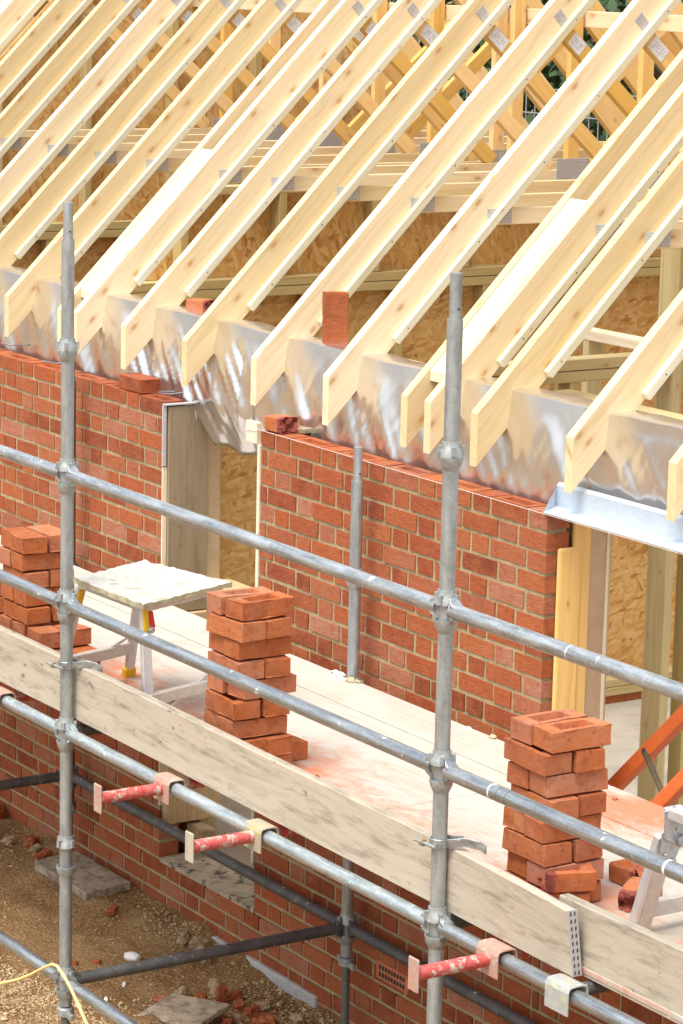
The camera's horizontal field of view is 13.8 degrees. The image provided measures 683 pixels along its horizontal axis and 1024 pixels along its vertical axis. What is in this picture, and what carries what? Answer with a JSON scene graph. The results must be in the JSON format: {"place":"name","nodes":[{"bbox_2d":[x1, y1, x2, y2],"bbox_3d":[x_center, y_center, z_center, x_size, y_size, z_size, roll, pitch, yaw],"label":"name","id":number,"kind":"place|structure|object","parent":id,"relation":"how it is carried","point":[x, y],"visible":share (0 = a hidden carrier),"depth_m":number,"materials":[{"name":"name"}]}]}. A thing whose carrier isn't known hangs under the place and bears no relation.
{"place":"outdoors","nodes":[
{"label":"outdoors","id":0,"kind":"place"},
{"bbox_2d":[0,826,333,1023],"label":"gravel","id":1,"kind":"structure","parent":0,"point":[280,991],"depth_m":12.04,"materials":[{"name":"gravel"}]},
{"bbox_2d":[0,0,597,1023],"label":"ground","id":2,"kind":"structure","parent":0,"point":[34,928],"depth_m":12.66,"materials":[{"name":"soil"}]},
{"bbox_2d":[55,202,78,1023],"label":"scaffold standard","id":3,"kind":"object","parent":2,"relation":"on","point":[67,345],"visible":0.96,"depth_m":10.61,"materials":[{"name":"metal"}]},
{"bbox_2d":[0,930,58,986],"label":"scaffold ledger","id":4,"kind":"object","parent":3,"relation":"attached to","point":[23,952],"visible":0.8,"depth_m":11.16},
{"bbox_2d":[0,569,59,610],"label":"scaffold ledger","id":5,"kind":"object","parent":3,"relation":"attached to","point":[29,588],"visible":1,"depth_m":10.85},
{"bbox_2d":[0,694,59,738],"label":"scaffold ledger","id":6,"kind":"object","parent":3,"relation":"attached to","point":[39,718],"visible":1,"depth_m":10.94,"materials":[{"name":"paint"}]},
{"bbox_2d":[0,686,35,701],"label":"board bracket","id":7,"kind":"object","parent":6,"relation":"attached to","point":[20,696],"visible":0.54,"depth_m":11.21,"materials":[{"name":"metal"}]},
{"bbox_2d":[100,640,510,809],"bbox_3d":[-0.396,0.806,10.729,0.963,0.020,2.433,-6,13,-32],"label":"deck board","id":8,"kind":"object","parent":7,"relation":"on","point":[379,778],"visible":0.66,"depth_m":10.36,"materials":[{"name":"wood"}]},
{"bbox_2d":[59,584,213,705],"bbox_3d":[-0.774,0.509,10.884,0.482,0.499,0.842,-6,13,-32],"label":"stand","id":9,"kind":"object","parent":8,"relation":"on","point":[141,619],"visible":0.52,"depth_m":10.66,"materials":[{"name":"metal"}]},
{"bbox_2d":[73,560,231,609],"bbox_3d":[-0.754,0.274,10.749,0.516,0.029,0.607,-9,15,-43],"label":"mortar board","id":10,"kind":"object","parent":9,"relation":"on","point":[144,584],"visible":1,"depth_m":10.72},
{"bbox_2d":[275,753,291,763],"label":"brick","id":11,"kind":"object","parent":8,"relation":"on","point":[287,757],"visible":0.1,"depth_m":10.05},
{"bbox_2d":[241,736,266,751],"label":"brick","id":12,"kind":"object","parent":11,"relation":"on","point":[259,742],"visible":0.16,"depth_m":9.96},
{"bbox_2d":[217,715,286,738],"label":"brick","id":13,"kind":"object","parent":12,"relation":"on","point":[254,727],"visible":0.76,"depth_m":9.97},
{"bbox_2d":[205,689,259,720],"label":"brick","id":14,"kind":"object","parent":13,"relation":"on","point":[234,708],"visible":0.84,"depth_m":9.94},
{"bbox_2d":[207,674,227,692],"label":"brick","id":15,"kind":"object","parent":14,"relation":"on","point":[217,684],"visible":0.1,"depth_m":10.01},
{"bbox_2d":[208,650,263,678],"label":"brick","id":16,"kind":"object","parent":15,"relation":"on","point":[253,668],"visible":0.69,"depth_m":9.91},
{"bbox_2d":[223,636,291,660],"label":"brick","id":17,"kind":"object","parent":16,"relation":"on","point":[236,650],"visible":0.8,"depth_m":9.92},
{"bbox_2d":[206,612,265,642],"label":"brick","id":18,"kind":"object","parent":17,"relation":"on","point":[238,630],"visible":0.89,"depth_m":9.88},
{"bbox_2d":[225,591,294,620],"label":"brick","id":19,"kind":"object","parent":18,"relation":"on","point":[260,606],"visible":1,"depth_m":9.90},
{"bbox_2d":[259,615,291,638],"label":"brick","id":20,"kind":"object","parent":17,"relation":"on","point":[278,626],"visible":0.51,"depth_m":9.92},
{"bbox_2d":[207,586,273,614],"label":"brick","id":21,"kind":"object","parent":20,"relation":"on","point":[216,601],"visible":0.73,"depth_m":9.98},
{"bbox_2d":[0,444,60,481],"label":"scaffold ledger","id":22,"kind":"object","parent":3,"relation":"attached to","point":[28,460],"visible":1,"depth_m":10.75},
{"bbox_2d":[77,723,102,735],"bbox_3d":[-0.502,0.785,11.074,1.248,0.083,0.048,-6,13,-32],"label":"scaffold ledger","id":23,"kind":"object","parent":3,"relation":"attached to","point":[85,729],"visible":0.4,"depth_m":10.75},
{"bbox_2d":[210,648,609,786],"bbox_3d":[0.199,0.780,10.931,0.242,0.020,2.435,-6,13,-32],"label":"deck board","id":24,"kind":"object","parent":23,"relation":"on","point":[481,748],"visible":0.4,"depth_m":10.90,"materials":[{"name":"wood"}]},
{"bbox_2d":[64,974,138,1023],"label":"scaffold ledger","id":25,"kind":"object","parent":3,"relation":"attached to","point":[100,1004],"visible":0.85,"depth_m":10.66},
{"bbox_2d":[73,918,342,983],"bbox_3d":[-0.524,1.766,11.266,1.248,0.083,0.048,-6,13,-32],"label":"scaffold ledger","id":26,"kind":"object","parent":3,"relation":"attached to","point":[335,927],"visible":0.84,"depth_m":11.24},
{"bbox_2d":[65,724,428,934],"bbox_3d":[-0.378,1.057,9.701,0.048,0.083,2.440,-6,13,-32],"label":"scaffold ledger","id":27,"kind":"object","parent":3,"relation":"attached to","point":[358,884],"visible":1,"depth_m":9.46,"materials":[{"name":"paint"}]},
{"bbox_2d":[94,772,206,813],"bbox_3d":[-0.225,0.945,10.311,1.513,0.104,0.110,-6,13,-32],"label":"board bracket","id":28,"kind":"object","parent":27,"relation":"attached to","point":[158,789],"visible":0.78,"depth_m":10.00,"materials":[{"name":"metal"}]},
{"bbox_2d":[185,818,297,863],"bbox_3d":[0.122,1.055,9.791,1.503,0.104,0.110,-6,13,-32],"label":"board bracket","id":29,"kind":"object","parent":27,"relation":"attached to","point":[250,836],"visible":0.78,"depth_m":9.47,"materials":[{"name":"metal"}]},
{"bbox_2d":[66,465,438,619],"bbox_3d":[-0.355,0.076,9.509,0.048,0.083,2.440,-6,13,-32],"label":"scaffold ledger","id":30,"kind":"object","parent":3,"relation":"attached to","point":[360,578],"visible":0.97,"depth_m":9.34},
{"bbox_2d":[72,361,79,851],"bbox_3d":[-1.304,0.502,13.514,0.150,2.555,0.152,-6,13,-32],"label":"scaffold standard","id":31,"kind":"object","parent":2,"relation":"on","point":[74,763],"visible":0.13,"depth_m":13.42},
{"bbox_3d":[-1.846,0.352,13.128,1.248,0.083,0.048,-6,13,-32],"label":"scaffold ledger","id":32,"kind":"object","parent":31,"relation":"attached to","visible":0},
{"bbox_2d":[0,563,187,648],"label":"deck board","id":33,"kind":"object","parent":32,"relation":"on","point":[101,637],"visible":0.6,"depth_m":12.12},
{"bbox_2d":[0,535,208,647],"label":"deck board","id":34,"kind":"object","parent":32,"relation":"on","point":[183,623],"visible":0.38,"depth_m":12.34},
{"bbox_2d":[34,851,129,900],"bbox_3d":[-1.243,1.736,13.428,0.247,0.045,0.507,-10,18,-34],"label":"paving slab","id":35,"kind":"object","parent":2,"relation":"on","point":[91,878],"depth_m":13.36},
{"bbox_2d":[137,993,229,1023],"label":"paving slab","id":36,"kind":"object","parent":2,"relation":"on","point":[173,1008],"depth_m":11.75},
{"bbox_2d":[212,936,318,1007],"bbox_3d":[-0.323,2.116,12.427,0.084,0.251,0.879,-6,13,-32],"label":"concrete footing","id":37,"kind":"object","parent":2,"relation":"on","point":[290,987],"visible":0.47,"depth_m":12.23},
{"bbox_2d":[0,348,676,1023],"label":"brick wall","id":38,"kind":"structure","parent":2,"relation":"on","point":[506,560],"depth_m":11.80,"materials":[{"name":"brick"}]},
{"bbox_2d":[119,372,159,393],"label":"brick","id":39,"kind":"object","parent":38,"relation":"on","point":[138,382],"visible":1,"depth_m":12.97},
{"bbox_2d":[166,405,207,610],"bbox_3d":[-0.710,-0.015,12.887,0.204,0.958,0.021,-6,13,-32],"label":"grimy plank","id":40,"kind":"object","parent":38,"relation":"attached to","point":[187,446],"visible":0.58,"depth_m":12.86,"materials":[{"name":"wood"}]},
{"bbox_2d":[162,609,219,823],"bbox_3d":[-0.693,0.949,13.084,0.288,1.000,0.049,-6,13,-32],"label":"plywood box","id":41,"kind":"object","parent":38,"relation":"attached to","point":[176,810],"visible":0.12,"depth_m":13.11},
{"bbox_2d":[552,546,581,710],"bbox_3d":[0.826,0.997,10.587,0.107,1.765,0.020,-6,13,-32],"label":"loose plank","id":42,"kind":"object","parent":38,"relation":"attached to","point":[567,617],"visible":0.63,"depth_m":10.46,"materials":[{"name":"yellow wood"}]},
{"bbox_2d":[572,522,590,713],"bbox_3d":[0.874,0.939,10.616,0.078,1.870,0.016,-6,13,-32],"label":"jamb timber","id":43,"kind":"object","parent":38,"relation":"attached to","point":[581,536],"depth_m":10.50,"materials":[{"name":"brown wood"}]},
{"bbox_2d":[543,482,682,552],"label":"steel lintel","id":44,"kind":"structure","parent":38,"relation":"on","point":[625,518],"depth_m":10.13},
{"bbox_2d":[337,446,363,1023],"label":"scaffold standard","id":45,"kind":"object","parent":2,"relation":"on","point":[345,958],"visible":0.65,"depth_m":11.36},
{"bbox_2d":[72,768,339,923],"bbox_3d":[-0.649,1.494,12.640,0.048,0.083,2.440,-6,13,-32],"label":"scaffold ledger","id":46,"kind":"object","parent":45,"relation":"attached to","point":[279,889],"visible":0.69,"depth_m":12.37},
{"bbox_2d":[347,919,538,1023],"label":"scaffold ledger","id":47,"kind":"object","parent":45,"relation":"attached to","point":[462,989],"visible":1,"depth_m":10.95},
{"bbox_2d":[178,359,611,856],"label":"timber frame wall","id":48,"kind":"structure","parent":2,"relation":"on","point":[211,822],"depth_m":12.96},
{"bbox_2d":[0,0,389,85],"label":"roof truss","id":49,"kind":"object","parent":48,"relation":"on","point":[16,16],"visible":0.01,"depth_m":16.89,"materials":[{"name":"brown wood"}]},
{"bbox_2d":[192,0,682,31],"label":"binder board","id":50,"kind":"object","parent":49,"relation":"attached to","point":[596,19],"visible":0.12,"depth_m":14.52,"materials":[{"name":"brown wood"}]},
{"bbox_2d":[205,436,220,608],"bbox_3d":[-0.611,0.508,13.081,0.076,1.800,0.016,-6,13,-32],"label":"stud","id":51,"kind":"object","parent":48,"relation":"attached to","point":[213,510],"visible":0.14,"depth_m":12.97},
{"bbox_2d":[0,0,463,136],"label":"roof truss","id":52,"kind":"object","parent":48,"relation":"on","point":[38,40],"visible":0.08,"depth_m":16.40,"materials":[{"name":"brown wood"}]},
{"bbox_2d":[0,0,528,158],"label":"roof truss","id":53,"kind":"object","parent":48,"relation":"on","point":[59,69],"visible":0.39,"depth_m":15.89,"materials":[{"name":"brown wood"}]},
{"bbox_2d":[0,0,555,219],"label":"roof truss","id":54,"kind":"object","parent":48,"relation":"on","point":[70,116],"visible":0.41,"depth_m":15.38,"materials":[{"name":"brown wood"}]},
{"bbox_2d":[0,0,626,265],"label":"roof truss","id":55,"kind":"object","parent":48,"relation":"on","point":[86,159],"visible":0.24,"depth_m":14.92,"materials":[{"name":"brown wood"}]},
{"bbox_2d":[4,0,656,336],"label":"roof truss","id":56,"kind":"object","parent":48,"relation":"on","point":[142,162],"visible":0.38,"depth_m":14.42,"materials":[{"name":"brown wood"}]},
{"bbox_2d":[0,265,682,546],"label":"foil membrane","id":57,"kind":"object","parent":48,"relation":"on","point":[524,457],"visible":0.63,"depth_m":11.68,"materials":[{"name":"metal"}]},
{"bbox_2d":[322,291,348,343],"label":"brick","id":58,"kind":"object","parent":57,"relation":"on","point":[335,308],"visible":1,"depth_m":11.94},
{"bbox_2d":[57,0,680,350],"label":"roof truss","id":59,"kind":"object","parent":48,"relation":"on","point":[228,120],"visible":0.09,"depth_m":14.02,"materials":[{"name":"brown wood"}]},
{"bbox_2d":[74,0,682,354],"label":"roof truss","id":60,"kind":"object","parent":48,"relation":"on","point":[219,168],"visible":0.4,"depth_m":13.80,"materials":[{"name":"brown wood"}]},
{"bbox_2d":[81,149,211,297],"bbox_3d":[-0.944,-1.405,13.687,0.665,0.704,0.112,-6,13,-32],"label":"packing board","id":61,"kind":"object","parent":60,"relation":"attached to","point":[143,223],"visible":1,"depth_m":13.68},
{"bbox_2d":[121,0,661,369],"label":"roof truss","id":62,"kind":"object","parent":48,"relation":"on","point":[264,183],"visible":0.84,"depth_m":13.40,"materials":[{"name":"brown wood"}]},
{"bbox_2d":[181,0,682,385],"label":"roof truss","id":63,"kind":"object","parent":48,"relation":"on","point":[336,185],"visible":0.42,"depth_m":12.92,"materials":[{"name":"brown wood"}]},
{"bbox_2d":[250,0,679,405],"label":"roof truss","id":64,"kind":"object","parent":48,"relation":"on","point":[408,199],"visible":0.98,"depth_m":12.41,"materials":[{"name":"brown wood"}]},
{"bbox_2d":[322,0,682,425],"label":"roof truss","id":65,"kind":"object","parent":48,"relation":"on","point":[485,210],"visible":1,"depth_m":11.91,"materials":[{"name":"brown wood"}]},
{"bbox_2d":[400,49,682,447],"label":"roof truss","id":66,"kind":"object","parent":48,"relation":"on","point":[419,389],"visible":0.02,"depth_m":11.42,"materials":[{"name":"brown wood"}]},
{"bbox_2d":[423,83,682,453],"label":"roof truss","id":67,"kind":"object","parent":48,"relation":"on","point":[592,227],"visible":0.8,"depth_m":11.22,"materials":[{"name":"brown wood"}]},
{"bbox_2d":[430,198,586,382],"bbox_3d":[0.669,-0.885,11.221,0.665,0.704,0.117,-6,13,-32],"label":"packing board","id":68,"kind":"object","parent":67,"relation":"attached to","point":[517,274],"visible":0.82,"depth_m":11.22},
{"bbox_2d":[469,149,682,466],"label":"roof truss","id":69,"kind":"object","parent":48,"relation":"on","point":[644,231],"visible":1,"depth_m":10.91,"materials":[{"name":"brown wood"}]},
{"bbox_2d":[584,527,606,718],"bbox_3d":[0.934,1.024,10.682,0.080,2.080,0.014,-6,13,-32],"label":"foil strip","id":70,"kind":"object","parent":48,"relation":"attached to","point":[595,613],"depth_m":10.55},
{"bbox_2d":[564,289,682,492],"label":"roof truss","id":71,"kind":"object","parent":48,"relation":"on","point":[648,367],"visible":1,"depth_m":10.33,"materials":[{"name":"brown wood"}]},
{"bbox_2d":[666,444,682,521],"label":"roof truss","id":72,"kind":"object","parent":48,"relation":"on","point":[675,493],"visible":1,"depth_m":9.77,"materials":[{"name":"brown wood"}]},
{"bbox_2d":[423,272,465,1023],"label":"scaffold standard","id":73,"kind":"object","parent":2,"relation":"on","point":[451,450],"visible":0.96,"depth_m":8.48,"materials":[{"name":"metal"}]},
{"bbox_2d":[65,596,433,777],"bbox_3d":[-0.366,0.567,9.605,0.048,0.083,2.440,-6,13,-32],"label":"scaffold ledger","id":74,"kind":"object","parent":73,"relation":"attached to","point":[358,732],"visible":0.97,"depth_m":9.45,"materials":[{"name":"metal"}]},
{"bbox_2d":[451,914,474,927],"bbox_3d":[0.842,1.218,9.021,1.248,0.083,0.048,-6,13,-32],"label":"scaffold ledger","id":75,"kind":"object","parent":73,"relation":"attached to","point":[457,921],"visible":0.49,"depth_m":8.69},
{"bbox_2d":[602,786,682,849],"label":"deck board","id":76,"kind":"object","parent":75,"relation":"on","point":[638,814],"visible":0.43,"depth_m":9.67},
{"bbox_2d":[437,915,644,1023],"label":"scaffold ledger","id":77,"kind":"object","parent":73,"relation":"attached to","point":[447,929],"visible":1,"depth_m":8.24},
{"bbox_2d":[408,938,531,993],"bbox_3d":[0.850,1.293,8.661,1.523,0.104,0.110,-6,13,-32],"label":"board bracket","id":78,"kind":"object","parent":77,"relation":"attached to","point":[484,959],"visible":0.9,"depth_m":8.35,"materials":[{"name":"metal"}]},
{"bbox_2d":[388,789,682,1015],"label":"deck board","id":79,"kind":"object","parent":78,"relation":"on","point":[478,817],"visible":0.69,"depth_m":9.36,"materials":[{"name":"wood"}]},
{"bbox_2d":[547,891,589,902],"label":"broken brick","id":80,"kind":"object","parent":79,"relation":"on","point":[585,896],"visible":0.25,"depth_m":8.62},
{"bbox_2d":[536,862,596,892],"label":"broken brick","id":81,"kind":"object","parent":80,"relation":"on","point":[583,878],"visible":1,"depth_m":8.59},
{"bbox_2d":[590,880,600,901],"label":"brick","id":82,"kind":"object","parent":79,"relation":"on","point":[595,895],"visible":0.08,"depth_m":8.73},
{"bbox_2d":[526,857,603,888],"bbox_3d":[0.693,1.107,8.707,0.226,0.069,0.108,-6,13,-31],"label":"brick","id":83,"kind":"object","parent":82,"relation":"on","point":[534,870],"visible":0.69,"depth_m":8.66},
{"bbox_2d":[502,827,571,867],"bbox_3d":[0.605,1.031,8.710,0.108,0.067,0.226,-6,13,-32],"label":"brick","id":84,"kind":"object","parent":83,"relation":"on","point":[536,852],"visible":0.75,"depth_m":8.64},
{"bbox_2d":[523,813,601,843],"bbox_3d":[0.683,0.964,8.688,0.225,0.067,0.109,-5,13,-29],"label":"brick","id":85,"kind":"object","parent":84,"relation":"on","point":[539,831],"visible":0.39,"depth_m":8.63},
{"bbox_2d":[511,783,578,817],"bbox_3d":[0.627,0.891,8.687,0.108,0.067,0.228,-5,13,-30],"label":"brick","id":86,"kind":"object","parent":85,"relation":"on","point":[568,805],"visible":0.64,"depth_m":8.61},
{"bbox_2d":[507,761,529,788],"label":"brick","id":87,"kind":"object","parent":86,"relation":"on","point":[517,775],"visible":0.29,"depth_m":8.69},
{"bbox_2d":[504,737,571,776],"bbox_3d":[0.604,0.749,8.665,0.108,0.069,0.226,-5,13,-29],"label":"brick","id":88,"kind":"object","parent":87,"relation":"on","point":[538,760],"visible":0.84,"depth_m":8.59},
{"bbox_2d":[571,790,606,816],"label":"brick","id":89,"kind":"object","parent":85,"relation":"on","point":[592,802],"visible":0.39,"depth_m":8.66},
{"bbox_2d":[529,768,607,797],"bbox_3d":[0.700,0.823,8.669,0.227,0.067,0.108,-5,13,-30],"label":"brick","id":90,"kind":"object","parent":89,"relation":"on","point":[563,784],"visible":0.71,"depth_m":8.62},
{"bbox_2d":[570,747,604,772],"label":"brick","id":91,"kind":"object","parent":90,"relation":"on","point":[588,759],"visible":0.48,"depth_m":8.61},
{"bbox_2d":[510,709,587,744],"bbox_3d":[0.644,0.665,8.723,0.225,0.067,0.109,-6,13,-32],"label":"brick","id":92,"kind":"object","parent":91,"relation":"on","point":[522,729],"visible":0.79,"depth_m":8.69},
{"bbox_2d":[533,717,611,753],"bbox_3d":[0.709,0.684,8.634,0.225,0.067,0.109,-5,13,-30],"label":"brick","id":93,"kind":"object","parent":91,"relation":"on","point":[568,735],"visible":1,"depth_m":8.60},
{"bbox_2d":[629,804,682,929],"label":"folding stool","id":94,"kind":"object","parent":79,"relation":"on","point":[650,903],"visible":0.88,"depth_m":8.37,"materials":[{"name":"metal"}]},
{"bbox_2d":[544,973,611,1016],"bbox_3d":[1.147,1.345,8.448,1.258,0.090,0.110,-6,13,-32],"label":"board bracket","id":95,"kind":"object","parent":77,"relation":"attached to","point":[559,987],"visible":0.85,"depth_m":8.12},
{"bbox_2d":[0,625,581,976],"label":"toe board","id":96,"kind":"object","parent":95,"relation":"on","point":[505,906],"visible":1,"depth_m":9.34,"materials":[{"name":"wood"}]},
{"bbox_2d":[670,1011,682,1022],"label":"deck board","id":97,"kind":"object","parent":77,"relation":"on","point":[675,1016],"visible":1,"depth_m":7.82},
{"bbox_2d":[559,893,682,1023],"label":"toe board","id":98,"kind":"object","parent":97,"relation":"on","point":[635,958],"visible":0.84,"depth_m":7.98,"materials":[{"name":"wood"}]},
{"bbox_2d":[442,758,682,883],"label":"scaffold ledger","id":99,"kind":"object","parent":73,"relation":"attached to","point":[452,772],"visible":1,"depth_m":8.04,"materials":[{"name":"metal"}]},
{"bbox_2d":[447,598,682,701],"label":"scaffold ledger","id":100,"kind":"object","parent":73,"relation":"attached to","point":[457,611],"visible":1,"depth_m":7.96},
{"bbox_2d":[448,0,682,140],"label":"tree","id":101,"kind":"object","parent":2,"relation":"on","point":[549,73],"visible":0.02,"depth_m":24.77,"materials":[{"name":"green plant"}]},
{"bbox_2d":[216,697,670,878],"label":"floor","id":102,"kind":"structure","parent":0,"point":[623,719],"depth_m":15.37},
{"bbox_2d":[0,0,471,281],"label":"timber partition","id":103,"kind":"object","parent":102,"relation":"on","point":[114,230],"visible":0.05,"depth_m":17.33,"materials":[{"name":"wood"}]},
{"bbox_2d":[130,184,682,703],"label":"timber partition","id":104,"kind":"object","parent":102,"relation":"on","point":[632,308],"visible":0.08,"depth_m":15.04,"materials":[{"name":"wood"}]},
{"bbox_2d":[492,327,682,805],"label":"timber partition","id":105,"kind":"object","parent":102,"relation":"on","point":[592,367],"visible":0.2,"depth_m":12.34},
{"bbox_2d":[608,704,682,807],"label":"steel trestle","id":106,"kind":"object","parent":102,"relation":"on","point":[647,752],"visible":0.42,"depth_m":10.65,"materials":[{"name":"orange paint"}]},
{"bbox_2d":[637,248,682,801],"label":"timber post","id":107,"kind":"object","parent":102,"relation":"on","point":[658,606],"visible":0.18,"depth_m":12.23,"materials":[{"name":"wood"}]},
{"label":"brick","id":108,"kind":"object","parent":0,"visible":0},
{"bbox_2d":[12,620,59,636],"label":"brick","id":109,"kind":"object","parent":108,"relation":"on","point":[20,627],"visible":0.33,"depth_m":11.31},
{"bbox_2d":[4,598,50,624],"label":"brick","id":110,"kind":"object","parent":109,"relation":"on","point":[39,614],"visible":0.83,"depth_m":11.28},
{"bbox_2d":[14,585,73,606],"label":"brick","id":111,"kind":"object","parent":110,"relation":"on","point":[23,599],"visible":0.31,"depth_m":11.27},
{"bbox_2d":[3,564,48,587],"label":"brick","id":112,"kind":"object","parent":111,"relation":"on","point":[39,577],"visible":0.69,"depth_m":11.26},
{"bbox_2d":[11,551,59,571],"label":"brick","id":113,"kind":"object","parent":112,"relation":"on","point":[29,562],"visible":0.77,"depth_m":11.25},
{"bbox_2d":[1,527,46,553],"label":"brick","id":114,"kind":"object","parent":113,"relation":"on","point":[22,540],"visible":1,"depth_m":11.24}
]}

